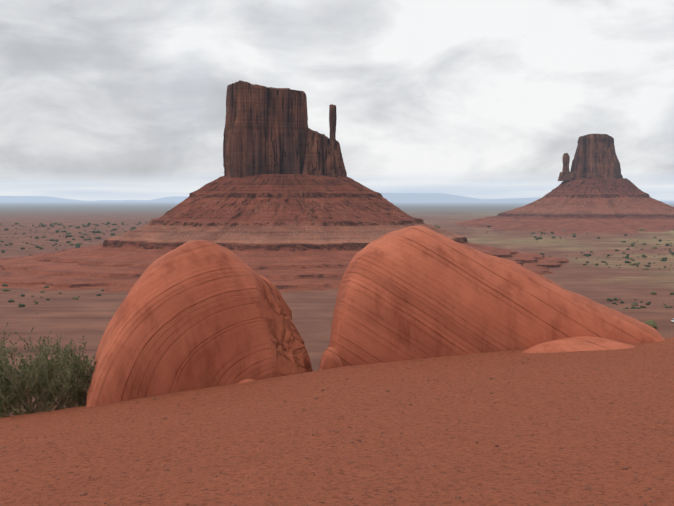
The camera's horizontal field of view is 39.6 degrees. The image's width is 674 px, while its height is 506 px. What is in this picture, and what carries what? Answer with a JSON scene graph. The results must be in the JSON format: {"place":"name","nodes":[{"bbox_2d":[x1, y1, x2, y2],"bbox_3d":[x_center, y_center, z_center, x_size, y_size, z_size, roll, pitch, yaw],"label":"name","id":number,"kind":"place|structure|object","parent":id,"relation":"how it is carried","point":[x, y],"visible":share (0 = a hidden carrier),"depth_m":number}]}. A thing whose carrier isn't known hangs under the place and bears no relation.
{"place":"outdoors","nodes":[
{"label":"outdoors","id":0,"kind":"place"},
{"bbox_2d":[0,193,673,505],"bbox_3d":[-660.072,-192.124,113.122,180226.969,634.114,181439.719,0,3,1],"label":"ground","id":1,"kind":"structure","parent":0,"point":[88,315],"depth_m":10.53},
{"bbox_2d":[0,340,71,417],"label":"bush","id":2,"kind":"object","parent":1,"relation":"on","point":[11,391],"depth_m":13.21},
{"bbox_2d":[0,372,85,416],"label":"grass bush","id":3,"kind":"object","parent":1,"relation":"on","point":[19,413],"visible":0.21,"depth_m":13.40},
{"bbox_2d":[0,320,96,415],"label":"bush","id":4,"kind":"object","parent":1,"relation":"on","point":[53,380],"depth_m":13.35},
{"bbox_2d":[38,375,88,408],"bbox_3d":[-3.647,2.132,13.909,1.207,0.729,1.513,2,4,31],"label":"grass bush","id":5,"kind":"object","parent":1,"relation":"on","point":[76,397],"visible":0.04,"depth_m":13.73},
{"bbox_2d":[22,336,129,408],"bbox_3d":[-3.755,1.843,13.797,1.616,1.222,1.812,0,3,1],"label":"bush","id":6,"kind":"object","parent":1,"relation":"on","point":[80,371],"depth_m":13.56},
{"bbox_2d":[86,240,312,406],"bbox_3d":[-2.462,1.286,15.296,4.560,2.983,2.408,-3,4,-38],"label":"boulder","id":7,"kind":"object","parent":1,"relation":"on","point":[194,315],"visible":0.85,"depth_m":14.31},
{"bbox_2d":[239,379,254,383],"bbox_3d":[-1.421,2.006,14.350,0.536,0.124,0.237,-3,4,-38],"label":"rock","id":8,"kind":"object","parent":1,"relation":"on","point":[245,380],"visible":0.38,"depth_m":14.32},
{"bbox_2d":[259,275,291,319],"bbox_3d":[-1.450,2.325,17.352,1.339,3.804,1.794,0,3,-7],"label":"boulder","id":9,"kind":"object","parent":1,"relation":"on","point":[277,293],"visible":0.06,"depth_m":17.37},
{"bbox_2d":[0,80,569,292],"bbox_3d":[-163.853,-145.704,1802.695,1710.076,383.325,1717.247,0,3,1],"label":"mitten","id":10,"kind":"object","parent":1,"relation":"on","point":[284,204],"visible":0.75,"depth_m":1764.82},
{"bbox_2d":[319,347,342,369],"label":"rock","id":11,"kind":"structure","parent":1,"relation":"on","point":[330,358],"depth_m":15.44},
{"bbox_2d":[0,222,673,328],"bbox_3d":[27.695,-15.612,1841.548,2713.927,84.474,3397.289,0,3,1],"label":"shrubs","id":12,"kind":"object","parent":1,"relation":"on","point":[652,323],"visible":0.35,"depth_m":2268.16},
{"bbox_2d":[0,343,673,505],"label":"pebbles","id":13,"kind":"object","parent":1,"relation":"on","point":[352,442],"visible":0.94,"depth_m":9.12},
{"bbox_2d":[329,226,664,366],"bbox_3d":[2.664,1.078,18.478,7.056,3.241,3.773,-1,3,-16],"label":"boulder","id":14,"kind":"object","parent":1,"relation":"on","point":[413,292],"visible":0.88,"depth_m":16.90},
{"bbox_2d":[450,134,673,234],"bbox_3d":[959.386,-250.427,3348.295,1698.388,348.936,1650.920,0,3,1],"label":"mitten","id":15,"kind":"object","parent":1,"relation":"on","point":[594,191],"visible":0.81,"depth_m":3194.69},
{"bbox_2d":[522,336,634,352],"bbox_3d":[3.784,1.701,16.945,3.630,0.272,1.665,-1,3,-13],"label":"rock","id":16,"kind":"object","parent":1,"relation":"on","point":[580,343],"visible":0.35,"depth_m":16.66},
{"bbox_2d":[0,0,673,200],"label":"sky","id":17,"kind":"structure","parent":0,"point":[100,99]}
]}

